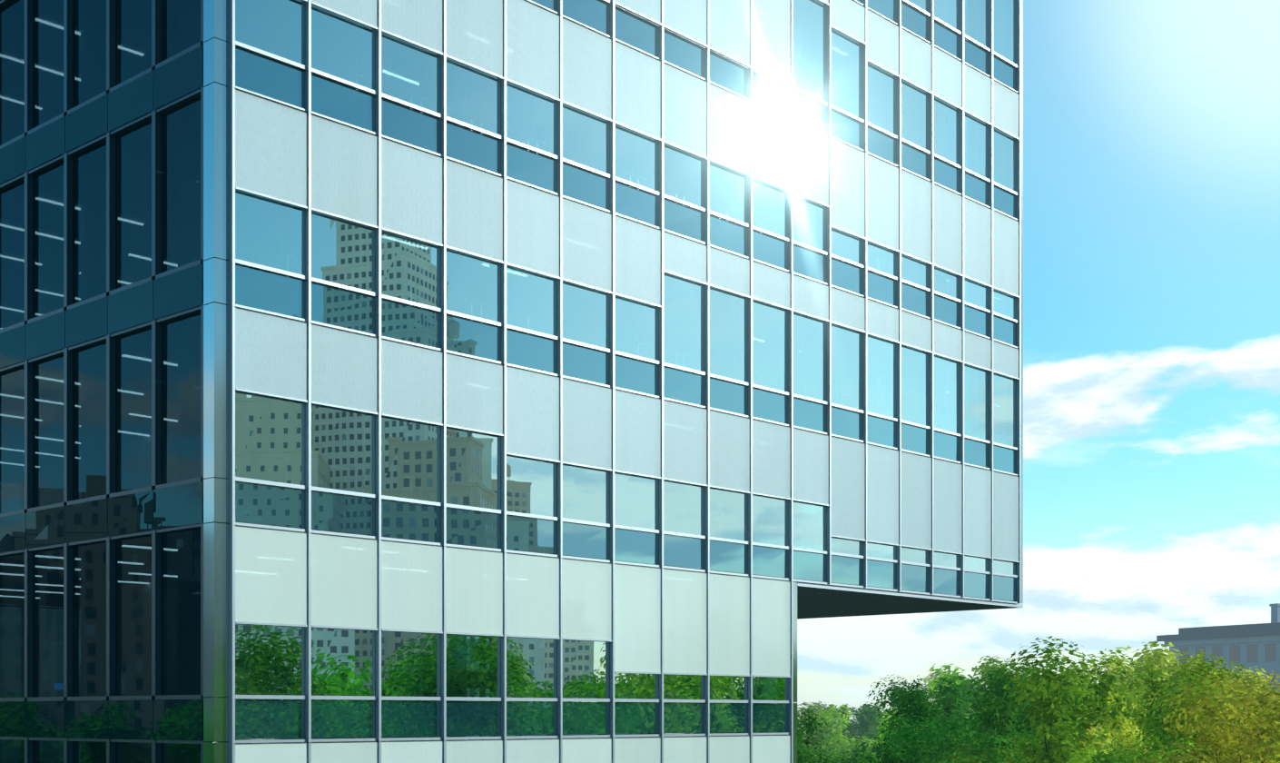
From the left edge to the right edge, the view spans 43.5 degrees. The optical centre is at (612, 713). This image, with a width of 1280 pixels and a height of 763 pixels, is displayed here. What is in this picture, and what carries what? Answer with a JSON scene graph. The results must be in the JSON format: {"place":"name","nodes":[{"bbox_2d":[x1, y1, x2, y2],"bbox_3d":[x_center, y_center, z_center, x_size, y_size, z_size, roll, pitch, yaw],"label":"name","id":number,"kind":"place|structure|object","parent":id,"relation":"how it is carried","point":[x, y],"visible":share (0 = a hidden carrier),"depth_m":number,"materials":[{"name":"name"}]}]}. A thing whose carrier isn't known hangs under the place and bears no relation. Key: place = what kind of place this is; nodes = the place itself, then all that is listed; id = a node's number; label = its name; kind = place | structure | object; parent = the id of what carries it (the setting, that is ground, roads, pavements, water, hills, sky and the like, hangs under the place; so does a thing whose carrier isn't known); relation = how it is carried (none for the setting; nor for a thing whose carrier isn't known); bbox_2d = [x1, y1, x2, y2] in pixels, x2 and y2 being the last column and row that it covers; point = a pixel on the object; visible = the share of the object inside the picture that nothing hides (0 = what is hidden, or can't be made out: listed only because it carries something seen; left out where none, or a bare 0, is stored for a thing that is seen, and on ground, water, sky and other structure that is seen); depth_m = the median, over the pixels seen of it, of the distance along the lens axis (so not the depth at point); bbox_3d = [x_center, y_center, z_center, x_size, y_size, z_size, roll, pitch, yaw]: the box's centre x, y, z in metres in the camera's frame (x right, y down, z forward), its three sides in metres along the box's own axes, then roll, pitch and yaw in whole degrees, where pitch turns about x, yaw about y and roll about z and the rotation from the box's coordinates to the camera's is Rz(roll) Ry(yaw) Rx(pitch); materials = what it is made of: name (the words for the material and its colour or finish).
{"place":"outdoors","nodes":[
{"label":"outdoors","id":0,"kind":"place"},
{"bbox_2d":[664,718,856,736],"bbox_3d":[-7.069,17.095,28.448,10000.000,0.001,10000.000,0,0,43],"label":"ground","id":1,"kind":"structure","parent":0,"point":[798,718],"depth_m":1416.83,"materials":[{"name":"green plant"}]},
{"bbox_2d":[797,705,828,762],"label":"tree","id":2,"kind":"object","parent":1,"relation":"on","point":[809,725],"visible":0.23,"depth_m":109.54,"materials":[{"name":"green plant"}]},
{"bbox_2d":[797,700,837,762],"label":"tree","id":3,"kind":"object","parent":1,"relation":"on","point":[802,708],"visible":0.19,"depth_m":182.79,"materials":[{"name":"green plant"}]},
{"bbox_2d":[807,700,837,738],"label":"tree","id":4,"kind":"object","parent":1,"relation":"on","point":[814,708],"visible":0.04,"depth_m":254.86,"materials":[{"name":"green plant"}]},
{"bbox_2d":[772,702,882,762],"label":"tree","id":5,"kind":"object","parent":1,"relation":"on","point":[806,760],"visible":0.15,"depth_m":101.44,"materials":[{"name":"green plant"}]},
{"bbox_2d":[816,706,840,742],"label":"tree","id":6,"kind":"object","parent":1,"relation":"on","point":[828,720],"visible":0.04,"depth_m":224.63,"materials":[{"name":"green plant"}]},
{"bbox_2d":[802,703,877,762],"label":"tree","id":7,"kind":"object","parent":1,"relation":"on","point":[841,743],"visible":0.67,"depth_m":169.23,"materials":[{"name":"green plant"}]},
{"bbox_2d":[834,702,858,738],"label":"tree","id":8,"kind":"object","parent":1,"relation":"on","point":[850,727],"visible":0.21,"depth_m":196.46,"materials":[{"name":"green plant"}]},
{"bbox_2d":[808,700,889,753],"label":"tree","id":9,"kind":"object","parent":1,"relation":"on","point":[862,729],"visible":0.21,"depth_m":183.24,"materials":[{"name":"green plant"}]},
{"bbox_2d":[853,702,885,744],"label":"tree","id":10,"kind":"object","parent":1,"relation":"on","point":[865,717],"visible":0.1,"depth_m":204.99,"materials":[{"name":"green plant"}]},
{"bbox_2d":[833,705,908,758],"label":"tree","id":11,"kind":"object","parent":1,"relation":"on","point":[881,723],"visible":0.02,"depth_m":144.84,"materials":[{"name":"green plant"}]},
{"bbox_2d":[838,673,944,762],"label":"tree","id":12,"kind":"object","parent":1,"relation":"on","point":[886,759],"visible":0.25,"depth_m":121.28,"materials":[{"name":"green plant"}]},
{"bbox_2d":[829,673,983,762],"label":"tree","id":13,"kind":"object","parent":1,"relation":"on","point":[955,696],"visible":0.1,"depth_m":135.78,"materials":[{"name":"green plant"}]},
{"bbox_2d":[884,679,928,728],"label":"tree","id":14,"kind":"object","parent":1,"relation":"on","point":[888,687],"depth_m":236.78,"materials":[{"name":"green plant"}]},
{"bbox_2d":[835,675,989,762],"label":"tree","id":15,"kind":"object","parent":1,"relation":"on","point":[964,689],"visible":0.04,"depth_m":155.69,"materials":[{"name":"green plant"}]},
{"bbox_2d":[922,672,941,703],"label":"tree","id":16,"kind":"object","parent":1,"relation":"on","point":[931,675],"visible":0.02,"depth_m":248.00,"materials":[{"name":"green plant"}]},
{"bbox_2d":[923,668,950,713],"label":"tree","id":17,"kind":"object","parent":1,"relation":"on","point":[925,678],"depth_m":207.10,"materials":[{"name":"green plant"}]},
{"bbox_2d":[891,681,986,762],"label":"tree","id":18,"kind":"object","parent":1,"relation":"on","point":[917,699],"visible":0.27,"depth_m":113.79,"materials":[{"name":"green plant"}]},
{"bbox_2d":[924,663,985,731],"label":"tree","id":19,"kind":"object","parent":1,"relation":"on","point":[946,666],"depth_m":156.60,"materials":[{"name":"green plant"}]},
{"bbox_2d":[875,658,1041,762],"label":"tree","id":20,"kind":"object","parent":1,"relation":"on","point":[901,734],"visible":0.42,"depth_m":97.92,"materials":[{"name":"green plant"}]},
{"bbox_2d":[963,676,984,708],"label":"tree","id":21,"kind":"object","parent":1,"relation":"on","point":[974,688],"visible":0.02,"depth_m":190.13,"materials":[{"name":"green plant"}]},
{"bbox_2d":[915,662,1041,762],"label":"tree","id":22,"kind":"object","parent":1,"relation":"on","point":[1005,704],"visible":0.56,"depth_m":79.28,"materials":[{"name":"green plant"}]},
{"bbox_2d":[924,699,1043,762],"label":"tree","id":23,"kind":"object","parent":1,"relation":"on","point":[974,721],"visible":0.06,"depth_m":89.74,"materials":[{"name":"green plant"}]},
{"bbox_2d":[971,655,1009,702],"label":"tree","id":24,"kind":"object","parent":1,"relation":"on","point":[986,665],"depth_m":167.63,"materials":[{"name":"green plant"}]},
{"bbox_2d":[949,662,1108,762],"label":"tree","id":25,"kind":"object","parent":1,"relation":"on","point":[999,742],"visible":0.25,"depth_m":71.44,"materials":[{"name":"green plant"}]},
{"bbox_2d":[946,635,1151,762],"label":"tree","id":26,"kind":"object","parent":1,"relation":"on","point":[1053,736],"visible":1,"depth_m":62.75,"materials":[{"name":"green plant"}]},
{"bbox_2d":[1029,682,1096,762],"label":"tree","id":27,"kind":"object","parent":1,"relation":"on","point":[1075,732],"depth_m":123.07,"materials":[{"name":"green plant"}]},
{"bbox_2d":[1025,715,1104,754],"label":"tree","id":28,"kind":"object","parent":1,"relation":"on","point":[1093,740],"depth_m":126.51,"materials":[{"name":"green plant"}]},
{"bbox_2d":[1071,686,1116,759],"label":"tree","id":29,"kind":"object","parent":1,"relation":"on","point":[1100,746],"visible":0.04,"depth_m":140.66,"materials":[{"name":"green plant"}]},
{"bbox_2d":[1063,663,1126,748],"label":"tree","id":30,"kind":"object","parent":1,"relation":"on","point":[1101,669],"depth_m":198.82,"materials":[{"name":"green plant"}]},
{"bbox_2d":[1072,659,1127,757],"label":"tree","id":31,"kind":"object","parent":1,"relation":"on","point":[1107,670],"depth_m":182.10,"materials":[{"name":"green plant"}]},
{"bbox_2d":[1029,676,1227,762],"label":"tree","id":32,"kind":"object","parent":1,"relation":"on","point":[1168,738],"visible":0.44,"depth_m":74.19,"materials":[{"name":"green plant"}]},
{"bbox_2d":[1082,639,1181,762],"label":"tree","id":33,"kind":"object","parent":1,"relation":"on","point":[1157,657],"visible":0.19,"depth_m":138.05,"materials":[{"name":"green plant"}]},
{"bbox_2d":[1079,682,1197,762],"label":"tree","id":34,"kind":"object","parent":1,"relation":"on","point":[1124,740],"visible":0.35,"depth_m":103.25,"materials":[{"name":"green plant"}]},
{"bbox_2d":[1116,654,1161,711],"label":"tree","id":35,"kind":"object","parent":1,"relation":"on","point":[1133,665],"depth_m":174.31,"materials":[{"name":"green plant"}]},
{"bbox_2d":[1143,648,1201,699],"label":"tree","id":36,"kind":"object","parent":1,"relation":"on","point":[1171,665],"visible":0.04,"depth_m":153.68,"materials":[{"name":"green plant"}]},
{"bbox_2d":[1114,657,1238,762],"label":"tree","id":37,"kind":"object","parent":1,"relation":"on","point":[1153,684],"visible":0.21,"depth_m":92.80,"materials":[{"name":"green plant"}]},
{"bbox_2d":[1106,649,1253,751],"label":"tree","id":38,"kind":"object","parent":1,"relation":"on","point":[1185,667],"visible":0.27,"depth_m":109.54,"materials":[{"name":"green plant"}]},
{"bbox_2d":[1133,669,1279,762],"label":"tree","id":39,"kind":"object","parent":1,"relation":"on","point":[1263,689],"visible":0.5,"depth_m":68.88,"materials":[{"name":"green plant"}]},
{"bbox_2d":[1143,669,1279,762],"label":"tree","id":40,"kind":"object","parent":1,"relation":"on","point":[1190,678],"visible":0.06,"depth_m":93.17,"materials":[{"name":"green plant"}]},
{"bbox_2d":[1156,602,1279,700],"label":"building","id":41,"kind":"structure","parent":1,"relation":"on","point":[1256,645],"depth_m":241.91,"materials":[{"name":"concrete"}]},
{"bbox_2d":[1157,671,1279,762],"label":"tree","id":42,"kind":"object","parent":1,"relation":"on","point":[1215,736],"visible":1,"depth_m":61.66,"materials":[{"name":"green plant"}]},
{"bbox_2d":[1200,666,1279,743],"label":"tree","id":43,"kind":"object","parent":1,"relation":"on","point":[1259,676],"visible":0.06,"depth_m":111.78,"materials":[{"name":"green plant"}]},
{"bbox_2d":[1230,666,1272,697],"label":"tree","id":44,"kind":"object","parent":1,"relation":"on","point":[1255,669],"depth_m":163.15,"materials":[{"name":"green plant"}]},
{"bbox_2d":[771,0,1279,718],"label":"sky","id":45,"kind":"structure","parent":0,"point":[1151,324],"materials":[{"name":"blue"}]},
{"bbox_3d":[-9.888,16.612,42.903,23.896,0.965,17.220,0,0,43],"label":"plinth","id":46,"kind":"object","parent":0,"visible":0},
{"bbox_2d":[0,0,213,762],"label":"frames","id":47,"kind":"structure","parent":46,"relation":"on","point":[154,115],"depth_m":31.00,"materials":[{"name":"blue"}]},
{"bbox_2d":[0,0,200,762],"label":"window glass","id":48,"kind":"object","parent":47,"relation":"attached to","point":[181,413],"visible":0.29,"depth_m":31.45,"materials":[{"name":"black glass"}]},
{"bbox_2d":[0,45,202,739],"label":"spandrel panels","id":49,"kind":"object","parent":47,"relation":"attached to","point":[178,505],"visible":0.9,"depth_m":31.03,"materials":[{"name":"glass"}]},
{"bbox_2d":[213,481,428,742],"bbox_3d":[-8.974,-5.330,43.952,6.800,42.850,6.800,0,0,43],"label":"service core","id":50,"kind":"object","parent":46,"relation":"on","point":[320,694],"depth_m":40.69,"materials":[{"name":"grey"}]},
{"bbox_2d":[216,0,1020,762],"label":"mullions","id":51,"kind":"object","parent":46,"relation":"on","point":[307,487],"visible":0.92,"depth_m":35.87,"materials":[{"name":"silver metal"}]},
{"bbox_2d":[235,524,790,762],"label":"spandrel panel","id":52,"kind":"object","parent":51,"relation":"attached to","point":[270,575],"visible":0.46,"depth_m":33.88,"materials":[{"name":"white glass"}]},
{"bbox_2d":[235,0,1016,738],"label":"windows","id":53,"kind":"structure","parent":51,"relation":"attached to","point":[270,445],"depth_m":35.06,"materials":[{"name":"blue glass"}]},
{"bbox_2d":[235,0,1018,561],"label":"wall panels","id":54,"kind":"object","parent":51,"relation":"attached to","point":[270,160],"visible":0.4,"depth_m":36.72,"materials":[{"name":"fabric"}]},
{"bbox_2d":[235,1,1014,603],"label":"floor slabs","id":55,"kind":"structure","parent":46,"relation":"on","point":[618,387],"depth_m":38.30,"materials":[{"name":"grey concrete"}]},
{"bbox_2d":[256,268,848,701],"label":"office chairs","id":56,"kind":"object","parent":55,"relation":"on","point":[414,503],"depth_m":33.99,"materials":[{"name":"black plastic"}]},
{"bbox_2d":[235,7,916,696],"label":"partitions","id":57,"kind":"object","parent":55,"relation":"on","point":[591,349],"depth_m":37.78,"materials":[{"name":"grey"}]},
{"bbox_2d":[203,0,1023,762],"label":"corner trim","id":58,"kind":"structure","parent":55,"relation":"attached to","point":[216,370],"depth_m":28.57,"materials":[{"name":"blue"}]},
{"bbox_2d":[265,81,973,702],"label":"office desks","id":59,"kind":"object","parent":55,"relation":"on","point":[615,354],"depth_m":35.17,"materials":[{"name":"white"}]},
{"bbox_2d":[446,19,945,739],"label":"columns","id":60,"kind":"structure","parent":55,"relation":"on","point":[457,508],"depth_m":35.37,"materials":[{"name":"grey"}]},
{"bbox_2d":[466,9,1006,738],"bbox_3d":[-5.945,-5.760,47.383,23.538,42.010,28.470,0,0,43],"label":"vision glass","id":61,"kind":"object","parent":55,"relation":"on","point":[688,536],"depth_m":48.17,"materials":[{"name":"glass"}]},
{"bbox_2d":[797,585,1015,618],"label":"soffit","id":62,"kind":"structure","parent":55,"relation":"attached to","point":[814,602],"depth_m":48.03,"materials":[{"name":"grey metal"}]},
{"bbox_2d":[797,581,1023,619],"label":"edge trims","id":63,"kind":"object","parent":62,"relation":"on","point":[830,586],"visible":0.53,"depth_m":44.90,"materials":[{"name":"silver metal"}]},
{"bbox_2d":[479,8,965,738],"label":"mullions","id":64,"kind":"object","parent":46,"relation":"on","point":[686,702],"depth_m":43.44,"materials":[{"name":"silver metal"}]}
]}

